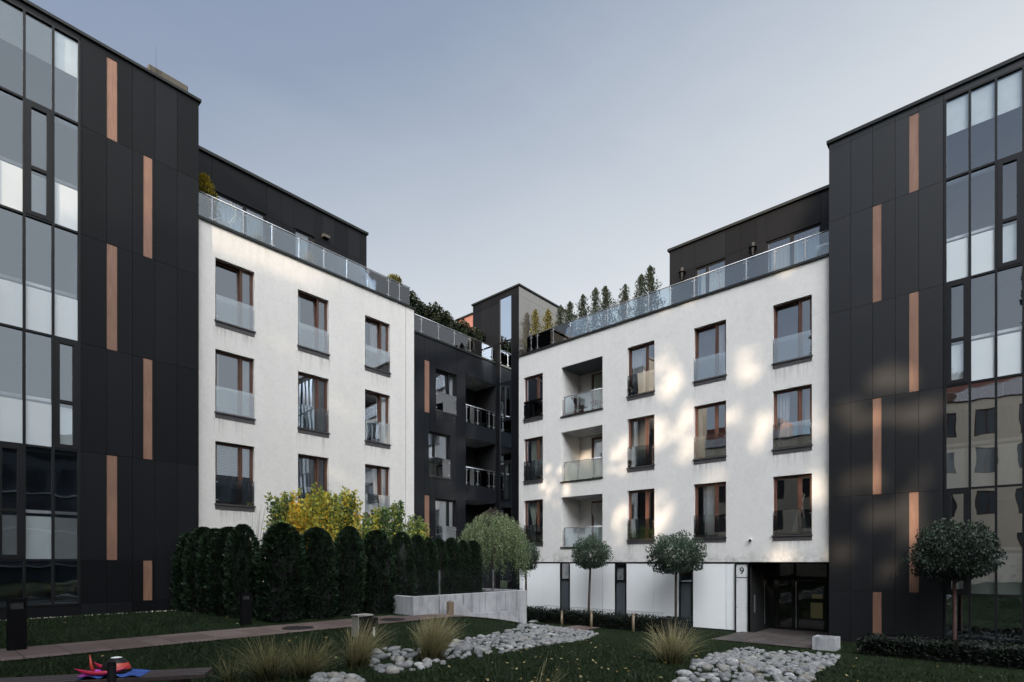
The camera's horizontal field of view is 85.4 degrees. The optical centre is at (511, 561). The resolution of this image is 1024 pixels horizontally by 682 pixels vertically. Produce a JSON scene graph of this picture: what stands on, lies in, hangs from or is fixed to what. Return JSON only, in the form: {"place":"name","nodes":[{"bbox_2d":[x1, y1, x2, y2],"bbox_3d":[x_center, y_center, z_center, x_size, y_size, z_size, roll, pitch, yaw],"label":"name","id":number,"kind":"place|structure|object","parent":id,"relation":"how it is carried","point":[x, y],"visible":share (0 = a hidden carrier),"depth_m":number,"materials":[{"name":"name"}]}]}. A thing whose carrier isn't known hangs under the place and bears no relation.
{"place":"outdoors","nodes":[
{"label":"outdoors","id":0,"kind":"place"},
{"bbox_2d":[0,614,599,661],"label":"path","id":1,"kind":"structure","parent":0,"point":[79,647],"depth_m":11.22,"materials":[{"name":"grey concrete"}]},
{"bbox_2d":[0,582,1023,681],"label":"lawn","id":2,"kind":"structure","parent":0,"point":[615,632],"depth_m":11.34,"materials":[{"name":"green plant"}]},
{"bbox_2d":[6,598,26,650],"bbox_3d":[-8.751,1.156,9.800,0.130,1.030,0.260,0,0,42],"label":"bollard light","id":3,"kind":"object","parent":2,"relation":"on","point":[16,625],"visible":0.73,"depth_m":9.75,"materials":[{"name":"metal"}]},
{"bbox_2d":[0,0,201,619],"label":"apartment building","id":4,"kind":"structure","parent":2,"relation":"on","point":[99,327],"depth_m":15.97,"materials":[{"name":"black metal"}]},
{"bbox_2d":[147,64,187,90],"bbox_3d":[-11.892,-15.480,18.958,1.000,1.760,1.180,0,0,42],"label":"chimney","id":5,"kind":"object","parent":4,"relation":"on","point":[166,76],"visible":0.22,"depth_m":18.59,"materials":[{"name":"grey concrete"}]},
{"bbox_2d":[0,667,212,681],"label":"garden bench","id":6,"kind":"object","parent":2,"relation":"on","point":[182,675],"visible":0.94,"depth_m":5.33,"materials":[{"name":"brown wood"}]},
{"bbox_2d":[77,668,150,679],"bbox_3d":[-3.850,1.063,5.372,0.530,0.066,0.340,0,0,-18],"label":"folded jacket","id":7,"kind":"object","parent":6,"relation":"on","point":[138,672],"visible":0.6,"depth_m":5.32,"materials":[{"name":"blue fabric"}]},
{"bbox_2d":[74,655,129,675],"bbox_3d":[-3.913,0.976,5.341,0.453,0.193,0.287,0,0,-18],"label":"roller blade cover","id":8,"kind":"object","parent":7,"relation":"on","point":[93,671],"visible":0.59,"depth_m":5.23,"materials":[{"name":"pink plastic"}]},
{"bbox_2d":[100,656,131,673],"bbox_3d":[-3.854,0.997,5.402,0.227,0.154,0.250,0,0,42],"label":"cycle helmet","id":9,"kind":"object","parent":7,"relation":"on","point":[121,662],"visible":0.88,"depth_m":5.36,"materials":[{"name":"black plastic"}]},
{"bbox_2d":[107,661,116,681],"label":"bollard post","id":10,"kind":"object","parent":2,"relation":"on","point":[112,671],"visible":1,"depth_m":4.75,"materials":[{"name":"metal"}]},
{"bbox_2d":[169,532,191,610],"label":"thuja","id":11,"kind":"object","parent":2,"relation":"on","point":[177,577],"visible":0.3,"depth_m":16.71,"materials":[{"name":"green plant"}]},
{"bbox_2d":[180,526,209,611],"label":"thuja","id":12,"kind":"object","parent":2,"relation":"on","point":[188,560],"visible":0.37,"depth_m":16.22,"materials":[{"name":"green plant"}]},
{"bbox_2d":[194,527,220,613],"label":"thuja","id":13,"kind":"object","parent":2,"relation":"on","point":[200,573],"visible":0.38,"depth_m":15.63,"materials":[{"name":"green plant"}]},
{"bbox_2d":[203,526,234,616],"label":"thuja","id":14,"kind":"object","parent":2,"relation":"on","point":[215,575],"visible":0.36,"depth_m":14.97,"materials":[{"name":"green plant"}]},
{"bbox_2d":[200,648,248,681],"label":"grass clump","id":15,"kind":"object","parent":2,"relation":"on","point":[229,676],"visible":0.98,"depth_m":7.22,"materials":[{"name":"green plant"}]},
{"bbox_2d":[221,524,259,617],"bbox_3d":[-7.172,0.241,14.776,1.032,2.551,1.021,0,0,-12],"label":"thuja","id":16,"kind":"object","parent":2,"relation":"on","point":[238,555],"visible":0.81,"depth_m":14.51,"materials":[{"name":"green plant"}]},
{"bbox_2d":[240,593,251,625],"bbox_3d":[-6.519,1.205,13.580,0.120,0.900,0.240,0,0,42],"label":"bollard light","id":17,"kind":"object","parent":2,"relation":"on","point":[245,608],"visible":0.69,"depth_m":13.52,"materials":[{"name":"metal"}]},
{"bbox_2d":[216,629,302,681],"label":"grass clump","id":18,"kind":"object","parent":2,"relation":"on","point":[268,670],"visible":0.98,"depth_m":7.30,"materials":[{"name":"green plant"}]},
{"bbox_2d":[262,492,291,529],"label":"autumn shrub","id":19,"kind":"object","parent":2,"relation":"on","point":[275,511],"visible":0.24,"depth_m":15.78,"materials":[{"name":"green plant"}]},
{"bbox_2d":[251,522,309,620],"bbox_3d":[-6.087,0.253,14.673,1.522,2.620,1.495,0,0,42],"label":"thuja","id":20,"kind":"object","parent":2,"relation":"on","point":[280,569],"visible":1,"depth_m":14.30,"materials":[{"name":"green plant"}]},
{"bbox_2d":[279,482,321,547],"bbox_3d":[-6.320,-0.423,16.371,1.429,3.794,1.520,0,0,-15],"label":"autumn shrub","id":21,"kind":"object","parent":2,"relation":"on","point":[298,519],"visible":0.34,"depth_m":16.06,"materials":[{"name":"yellow plant"}]},
{"bbox_2d":[198,146,415,581],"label":"apartment building","id":22,"kind":"structure","parent":2,"relation":"on","point":[306,374],"depth_m":20.91,"materials":[{"name":"paint"}]},
{"bbox_2d":[199,172,221,222],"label":"golden bush","id":23,"kind":"object","parent":22,"relation":"on","point":[203,179],"visible":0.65,"depth_m":18.43,"materials":[{"name":"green plant"}]},
{"bbox_2d":[214,259,255,336],"bbox_3d":[-9.364,-8.465,18.670,0.348,2.990,1.380,0,0,42],"label":"window","id":24,"kind":"structure","parent":22,"relation":"in","point":[238,328],"depth_m":18.83,"materials":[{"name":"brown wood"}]},
{"bbox_2d":[214,350,255,424],"bbox_3d":[-9.368,-5.470,18.673,0.357,3.000,1.380,0,0,42],"label":"window","id":25,"kind":"structure","parent":22,"relation":"in","point":[247,417],"depth_m":18.83,"materials":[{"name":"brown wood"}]},
{"bbox_2d":[214,442,255,511],"bbox_3d":[-9.401,-2.465,18.703,0.446,2.990,1.380,0,0,42],"label":"window","id":26,"kind":"structure","parent":22,"relation":"in","point":[230,505],"depth_m":18.79,"materials":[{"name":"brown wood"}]},
{"bbox_2d":[215,192,264,242],"bbox_3d":[-10.144,-12.140,20.587,0.329,2.218,1.820,0,0,42],"label":"terrace door","id":27,"kind":"structure","parent":22,"relation":"in","point":[251,224],"depth_m":20.62,"materials":[{"name":"glass"}]},
{"bbox_2d":[295,229,313,260],"bbox_3d":[-8.488,-12.140,22.440,0.329,2.218,0.850,0,0,42],"label":"terrace door","id":28,"kind":"structure","parent":22,"relation":"in","point":[305,246],"depth_m":22.53,"materials":[{"name":"glass"}]},
{"bbox_2d":[297,291,329,358],"bbox_3d":[-7.492,-8.465,20.772,0.357,2.990,1.350,0,0,42],"label":"window","id":29,"kind":"structure","parent":22,"relation":"in","point":[315,351],"depth_m":20.93,"materials":[{"name":"brown wood"}]},
{"bbox_2d":[297,372,329,437],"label":"window","id":30,"kind":"structure","parent":22,"relation":"in","point":[315,388],"depth_m":20.92,"materials":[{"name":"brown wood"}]},
{"bbox_2d":[298,454,328,509],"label":"window","id":31,"kind":"structure","parent":22,"relation":"in","point":[306,463],"depth_m":20.91,"materials":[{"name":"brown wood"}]},
{"bbox_2d":[364,464,389,520],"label":"window","id":32,"kind":"structure","parent":22,"relation":"in","point":[370,477],"depth_m":23.02,"materials":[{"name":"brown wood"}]},
{"bbox_2d":[364,316,390,377],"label":"window","id":33,"kind":"structure","parent":22,"relation":"in","point":[375,340],"depth_m":23.02,"materials":[{"name":"brown wood"}]},
{"bbox_2d":[364,390,390,448],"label":"window","id":34,"kind":"structure","parent":22,"relation":"in","point":[382,427],"depth_m":23.08,"materials":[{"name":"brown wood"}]},
{"bbox_2d":[277,632,354,681],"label":"grass clump","id":35,"kind":"object","parent":2,"relation":"on","point":[306,667],"visible":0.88,"depth_m":7.50,"materials":[{"name":"green plant"}]},
{"bbox_2d":[300,527,338,618],"bbox_3d":[-5.411,0.282,15.374,1.221,2.545,1.166,0,0,-33],"label":"thuja","id":36,"kind":"object","parent":2,"relation":"on","point":[321,577],"visible":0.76,"depth_m":15.10,"materials":[{"name":"green plant"}]},
{"bbox_2d":[304,485,342,539],"bbox_3d":[-5.758,-0.429,16.917,1.350,3.825,1.464,0,0,-24],"label":"autumn shrub","id":37,"kind":"object","parent":2,"relation":"on","point":[320,502],"visible":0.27,"depth_m":16.75,"materials":[{"name":"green plant"}]},
{"bbox_2d":[319,490,352,542],"bbox_3d":[-5.565,-0.388,17.327,1.156,3.768,1.288,0,0,42],"label":"autumn shrub","id":38,"kind":"object","parent":2,"relation":"on","point":[341,524],"visible":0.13,"depth_m":17.28,"materials":[{"name":"green plant"}]},
{"bbox_2d":[332,525,366,615],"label":"thuja","id":39,"kind":"object","parent":2,"relation":"on","point":[350,555],"visible":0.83,"depth_m":15.84,"materials":[{"name":"green plant"}]},
{"bbox_2d":[338,486,364,533],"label":"autumn shrub","id":40,"kind":"object","parent":2,"relation":"on","point":[354,505],"visible":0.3,"depth_m":17.56,"materials":[{"name":"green plant"}]},
{"bbox_2d":[351,613,377,637],"bbox_3d":[-3.102,1.385,11.683,0.320,0.570,0.470,0,0,42],"label":"utility box","id":41,"kind":"object","parent":2,"relation":"on","point":[365,618],"visible":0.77,"depth_m":11.58,"materials":[{"name":"grey concrete"}]},
{"bbox_2d":[338,617,402,669],"bbox_3d":[-2.161,1.192,8.269,1.082,0.821,1.146,0,0,-12],"label":"grass clump","id":42,"kind":"object","parent":2,"relation":"on","point":[359,654],"visible":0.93,"depth_m":8.17,"materials":[{"name":"green plant"}]},
{"bbox_2d":[356,507,384,574],"bbox_3d":[-4.755,-0.151,18.119,1.147,3.372,1.238,0,0,31],"label":"autumn shrub","id":43,"kind":"object","parent":2,"relation":"on","point":[364,527],"visible":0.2,"depth_m":17.96,"materials":[{"name":"green plant"}]},
{"bbox_2d":[359,529,398,613],"bbox_3d":[-4.125,0.292,16.898,1.364,2.581,1.265,0,0,11],"label":"thuja","id":44,"kind":"object","parent":2,"relation":"on","point":[380,580],"visible":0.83,"depth_m":16.54,"materials":[{"name":"green plant"}]},
{"bbox_2d":[391,531,417,611],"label":"thuja","id":45,"kind":"object","parent":2,"relation":"on","point":[405,554],"visible":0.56,"depth_m":17.35,"materials":[{"name":"green plant"}]},
{"bbox_2d":[406,610,467,660],"bbox_3d":[-1.204,1.173,8.946,1.151,0.856,1.229,0,0,-26],"label":"grass clump","id":46,"kind":"object","parent":2,"relation":"on","point":[434,646],"visible":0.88,"depth_m":8.81,"materials":[{"name":"green plant"}]},
{"bbox_2d":[414,314,495,588],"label":"apartment building","id":47,"kind":"structure","parent":2,"relation":"on","point":[454,447],"depth_m":26.09,"materials":[{"name":"black metal"}]},
{"bbox_2d":[410,290,420,315],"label":"terrace shrub","id":48,"kind":"object","parent":47,"relation":"on","point":[414,301],"visible":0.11,"depth_m":25.24,"materials":[{"name":"green plant"}]},
{"bbox_2d":[416,301,433,320],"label":"terrace shrub","id":49,"kind":"object","parent":47,"relation":"on","point":[424,310],"visible":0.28,"depth_m":25.80,"materials":[{"name":"green plant"}]},
{"bbox_2d":[426,301,450,329],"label":"terrace shrub","id":50,"kind":"object","parent":47,"relation":"on","point":[436,316],"visible":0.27,"depth_m":26.25,"materials":[{"name":"green plant"}]},
{"bbox_2d":[428,432,451,479],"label":"window","id":51,"kind":"structure","parent":47,"relation":"in","point":[439,467],"depth_m":25.58,"materials":[{"name":"glass"}]},
{"bbox_2d":[436,499,455,540],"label":"window","id":52,"kind":"structure","parent":47,"relation":"in","point":[443,532],"depth_m":25.88,"materials":[{"name":"glass"}]},
{"bbox_2d":[435,369,457,415],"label":"window","id":53,"kind":"structure","parent":47,"relation":"in","point":[446,403],"depth_m":25.93,"materials":[{"name":"glass"}]},
{"bbox_2d":[393,588,526,623],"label":"retaining wall","id":54,"kind":"structure","parent":2,"relation":"on","point":[514,602],"depth_m":18.10,"materials":[{"name":"concrete"}]},
{"bbox_2d":[419,570,517,595],"bbox_3d":[-1.304,0.640,18.264,0.053,0.760,5.103,0,0,42],"label":"wire fence","id":55,"kind":"object","parent":54,"relation":"on","point":[510,579],"visible":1,"depth_m":17.86,"materials":[{"name":"metal"}]},
{"bbox_2d":[449,600,518,621],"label":"stair parapet","id":56,"kind":"structure","parent":2,"relation":"on","point":[460,608],"depth_m":18.23,"materials":[{"name":"concrete"}]},
{"bbox_2d":[455,283,577,589],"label":"stair tower","id":57,"kind":"structure","parent":2,"relation":"on","point":[501,320],"depth_m":27.83,"materials":[{"name":"metal"}]},
{"bbox_2d":[512,539,540,589],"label":"ball tree","id":58,"kind":"object","parent":2,"relation":"on","point":[534,556],"visible":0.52,"depth_m":23.66,"materials":[{"name":"green plant"}]},
{"bbox_2d":[571,534,613,612],"bbox_3d":[3.221,0.722,22.865,1.717,3.859,1.739,0,0,42],"label":"ball tree","id":59,"kind":"object","parent":2,"relation":"on","point":[597,551],"visible":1,"depth_m":22.52,"materials":[{"name":"green plant"}]},
{"bbox_2d":[368,622,839,681],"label":"river stones","id":60,"kind":"object","parent":2,"relation":"on","point":[560,636],"visible":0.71,"depth_m":12.83,"materials":[{"name":"grey stone"}]},
{"bbox_2d":[527,605,692,633],"bbox_3d":[2.809,2.289,22.801,9.072,0.721,1.529,0,0,42],"label":"hedge","id":61,"kind":"object","parent":2,"relation":"on","point":[581,618],"visible":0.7,"depth_m":21.40,"materials":[{"name":"green plant"}]},
{"bbox_2d":[518,184,828,632],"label":"apartment building","id":62,"kind":"structure","parent":2,"relation":"on","point":[706,421],"depth_m":21.87,"materials":[{"name":"white paint"}]},
{"bbox_2d":[523,374,542,423],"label":"window","id":63,"kind":"structure","parent":62,"relation":"in","point":[533,404],"depth_m":26.66,"materials":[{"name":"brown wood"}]},
{"bbox_2d":[523,437,542,484],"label":"window","id":64,"kind":"structure","parent":62,"relation":"in","point":[533,464],"depth_m":26.70,"materials":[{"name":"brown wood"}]},
{"bbox_2d":[524,499,542,546],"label":"window","id":65,"kind":"structure","parent":62,"relation":"in","point":[532,508],"depth_m":26.87,"materials":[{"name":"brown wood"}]},
{"bbox_2d":[560,563,570,610],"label":"strip window","id":66,"kind":"structure","parent":62,"relation":"in","point":[564,583],"depth_m":25.44,"materials":[{"name":"black plastic"}]},
{"bbox_2d":[572,294,591,334],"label":"potted tree","id":67,"kind":"object","parent":62,"relation":"on","point":[583,310],"visible":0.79,"depth_m":25.65,"materials":[{"name":"green plant"}]},
{"bbox_2d":[586,287,601,332],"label":"potted tree","id":68,"kind":"object","parent":62,"relation":"on","point":[595,299],"visible":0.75,"depth_m":25.21,"materials":[{"name":"green plant"}]},
{"bbox_2d":[590,286,620,327],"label":"potted tree","id":69,"kind":"object","parent":62,"relation":"on","point":[605,304],"visible":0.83,"depth_m":24.74,"materials":[{"name":"green plant"}]},
{"bbox_2d":[615,563,626,614],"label":"strip window","id":70,"kind":"structure","parent":62,"relation":"in","point":[620,585],"depth_m":23.45,"materials":[{"name":"black metal"}]},
{"bbox_2d":[613,284,632,322],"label":"potted tree","id":71,"kind":"object","parent":62,"relation":"on","point":[623,310],"visible":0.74,"depth_m":24.21,"materials":[{"name":"green plant"}]},
{"bbox_2d":[628,274,647,316],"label":"potted tree","id":72,"kind":"object","parent":62,"relation":"on","point":[637,286],"visible":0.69,"depth_m":23.63,"materials":[{"name":"green plant"}]},
{"bbox_2d":[626,342,654,400],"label":"window","id":73,"kind":"structure","parent":62,"relation":"in","point":[641,370],"depth_m":23.06,"materials":[{"name":"brown wood"}]},
{"bbox_2d":[626,415,654,472],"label":"window","id":74,"kind":"structure","parent":62,"relation":"in","point":[638,450],"depth_m":23.05,"materials":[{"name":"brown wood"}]},
{"bbox_2d":[626,489,654,544],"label":"window","id":75,"kind":"structure","parent":62,"relation":"in","point":[646,540],"depth_m":22.78,"materials":[{"name":"brown wood"}]},
{"bbox_2d":[634,265,665,314],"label":"potted tree","id":76,"kind":"object","parent":62,"relation":"on","point":[651,282],"visible":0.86,"depth_m":23.26,"materials":[{"name":"green plant"}]},
{"bbox_2d":[679,570,692,626],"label":"strip window","id":77,"kind":"structure","parent":62,"relation":"in","point":[685,588],"depth_m":21.53,"materials":[{"name":"black metal"}]},
{"bbox_2d":[692,321,726,386],"bbox_3d":[7.517,-7.460,20.948,1.350,2.980,0.357,0,0,42],"label":"window","id":78,"kind":"structure","parent":62,"relation":"in","point":[710,343],"depth_m":21.06,"materials":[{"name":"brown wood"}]},
{"bbox_2d":[692,401,726,464],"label":"window","id":79,"kind":"structure","parent":62,"relation":"in","point":[715,458],"depth_m":21.00,"materials":[{"name":"brown wood"}]},
{"bbox_2d":[694,482,726,542],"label":"window","id":80,"kind":"structure","parent":62,"relation":"in","point":[711,490],"depth_m":21.08,"materials":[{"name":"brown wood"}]},
{"bbox_2d":[696,258,725,295],"bbox_3d":[8.295,-11.180,22.928,1.270,2.198,0.329,0,0,42],"label":"terrace door","id":81,"kind":"structure","parent":62,"relation":"in","point":[709,282],"depth_m":22.94,"materials":[{"name":"glass"}]},
{"bbox_2d":[771,296,812,368],"bbox_3d":[9.646,-7.460,19.039,1.350,2.980,0.347,0,0,42],"label":"window","id":82,"kind":"structure","parent":62,"relation":"in","point":[800,359],"depth_m":18.95,"materials":[{"name":"brown wood"}]},
{"bbox_2d":[771,385,812,454],"bbox_3d":[9.650,-4.470,19.042,1.350,2.980,0.357,0,0,42],"label":"window","id":83,"kind":"structure","parent":62,"relation":"in","point":[782,445],"depth_m":19.22,"materials":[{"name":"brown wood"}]},
{"bbox_2d":[771,474,812,540],"bbox_3d":[9.614,-1.475,19.003,1.350,2.990,0.250,0,0,42],"label":"window","id":84,"kind":"structure","parent":62,"relation":"in","point":[799,535],"depth_m":18.92,"materials":[{"name":"brown wood"}]},
{"bbox_2d":[766,223,820,272],"bbox_3d":[10.617,-11.190,20.852,1.900,2.218,0.329,0,0,42],"label":"terrace door","id":85,"kind":"structure","parent":62,"relation":"in","point":[794,253],"depth_m":20.84,"materials":[{"name":"glass"}]},
{"bbox_2d":[815,242,828,256],"bbox_3d":[10.623,-10.420,18.715,0.647,0.600,0.294,0,0,42],"label":"air conditioner","id":86,"kind":"object","parent":62,"relation":"on","point":[821,249],"visible":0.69,"depth_m":18.69,"materials":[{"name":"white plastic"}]},
{"bbox_3d":[2.095,-10.350,26.729,2.800,0.500,0.850,0,0,42],"label":"terrace planter","id":87,"kind":"object","parent":62,"relation":"on","visible":0},
{"bbox_2d":[523,309,543,345],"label":"potted tree","id":88,"kind":"object","parent":87,"relation":"on","point":[535,319],"visible":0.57,"depth_m":27.59,"materials":[{"name":"green plant"}]},
{"bbox_2d":[536,309,556,330],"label":"potted tree","id":89,"kind":"object","parent":87,"relation":"on","point":[548,319],"visible":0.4,"depth_m":26.98,"materials":[{"name":"green plant"}]},
{"bbox_2d":[559,301,585,333],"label":"potted tree","id":90,"kind":"object","parent":87,"relation":"on","point":[569,308],"visible":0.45,"depth_m":26.20,"materials":[{"name":"green plant"}]},
{"bbox_2d":[633,619,717,665],"bbox_3d":[2.652,1.336,9.308,1.556,0.809,1.495,0,0,42],"label":"grass clump","id":91,"kind":"object","parent":2,"relation":"on","point":[669,653],"visible":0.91,"depth_m":9.23,"materials":[{"name":"green plant"}]},
{"bbox_2d":[645,529,707,618],"bbox_3d":[6.022,0.720,20.393,2.295,3.861,2.317,0,0,42],"label":"ball tree","id":92,"kind":"object","parent":2,"relation":"on","point":[693,557],"visible":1,"depth_m":20.00,"materials":[{"name":"green plant"}]},
{"bbox_2d":[812,635,839,651],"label":"concrete block","id":93,"kind":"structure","parent":2,"relation":"on","point":[825,642],"depth_m":16.01,"materials":[{"name":"concrete"}]},
{"bbox_2d":[826,52,1023,644],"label":"apartment building","id":94,"kind":"structure","parent":2,"relation":"on","point":[926,311],"depth_m":16.57,"materials":[{"name":"black metal"}]},
{"bbox_2d":[856,632,1023,669],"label":"hedge","id":95,"kind":"object","parent":2,"relation":"on","point":[962,650],"visible":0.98,"depth_m":14.23,"materials":[{"name":"green plant"}]},
{"bbox_2d":[902,518,1007,642],"bbox_3d":[11.934,0.713,15.007,2.227,3.873,2.179,0,0,42],"label":"ball tree","id":96,"kind":"object","parent":2,"relation":"on","point":[975,540],"visible":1,"depth_m":14.69,"materials":[{"name":"green plant"}]},
{"bbox_2d":[29,0,1023,332],"label":"sky","id":97,"kind":"structure","parent":0,"point":[559,150],"materials":[{"name":"blue"}]},
{"bbox_2d":[714,628,840,647],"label":"entrance paving","id":98,"kind":"structure","parent":0,"point":[776,638],"depth_m":18.51,"materials":[{"name":"grey concrete"}]},
{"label":"planting bed","id":99,"kind":"structure","parent":0,"visible":0},
{"bbox_2d":[367,506,404,542],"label":"autumn shrub","id":100,"kind":"object","parent":99,"relation":"on","point":[384,519],"visible":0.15,"depth_m":18.39,"materials":[{"name":"green plant"}]},
{"bbox_2d":[388,500,414,544],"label":"autumn shrub","id":101,"kind":"object","parent":99,"relation":"on","point":[395,509],"visible":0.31,"depth_m":19.07,"materials":[{"name":"green plant"}]},
{"bbox_2d":[406,514,431,539],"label":"autumn shrub","id":102,"kind":"object","parent":99,"relation":"on","point":[421,530],"visible":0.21,"depth_m":19.58,"materials":[{"name":"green plant"}]},
{"bbox_2d":[411,534,428,595],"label":"thuja","id":103,"kind":"object","parent":99,"relation":"on","point":[419,544],"visible":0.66,"depth_m":18.22,"materials":[{"name":"green plant"}]},
{"bbox_2d":[422,537,439,594],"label":"thuja","id":104,"kind":"object","parent":99,"relation":"on","point":[432,568],"visible":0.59,"depth_m":18.57,"materials":[{"name":"green plant"}]},
{"bbox_2d":[434,538,450,594],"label":"thuja","id":105,"kind":"object","parent":99,"relation":"on","point":[443,556],"visible":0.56,"depth_m":18.95,"materials":[{"name":"green plant"}]},
{"bbox_2d":[445,537,461,593],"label":"thuja","id":106,"kind":"object","parent":99,"relation":"on","point":[453,553],"visible":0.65,"depth_m":19.31,"materials":[{"name":"green plant"}]},
{"bbox_2d":[459,540,471,593],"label":"thuja","id":107,"kind":"object","parent":99,"relation":"on","point":[466,566],"visible":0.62,"depth_m":19.73,"materials":[{"name":"green plant"}]},
{"bbox_2d":[465,540,483,592],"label":"thuja","id":108,"kind":"object","parent":99,"relation":"on","point":[476,557],"visible":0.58,"depth_m":20.10,"materials":[{"name":"green plant"}]},
{"bbox_2d":[457,507,532,588],"bbox_3d":[-0.729,-0.032,22.096,3.297,4.345,3.281,0,0,42],"label":"weeping tree","id":109,"kind":"object","parent":99,"relation":"on","point":[499,525],"visible":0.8,"depth_m":21.49,"materials":[{"name":"green plant"}]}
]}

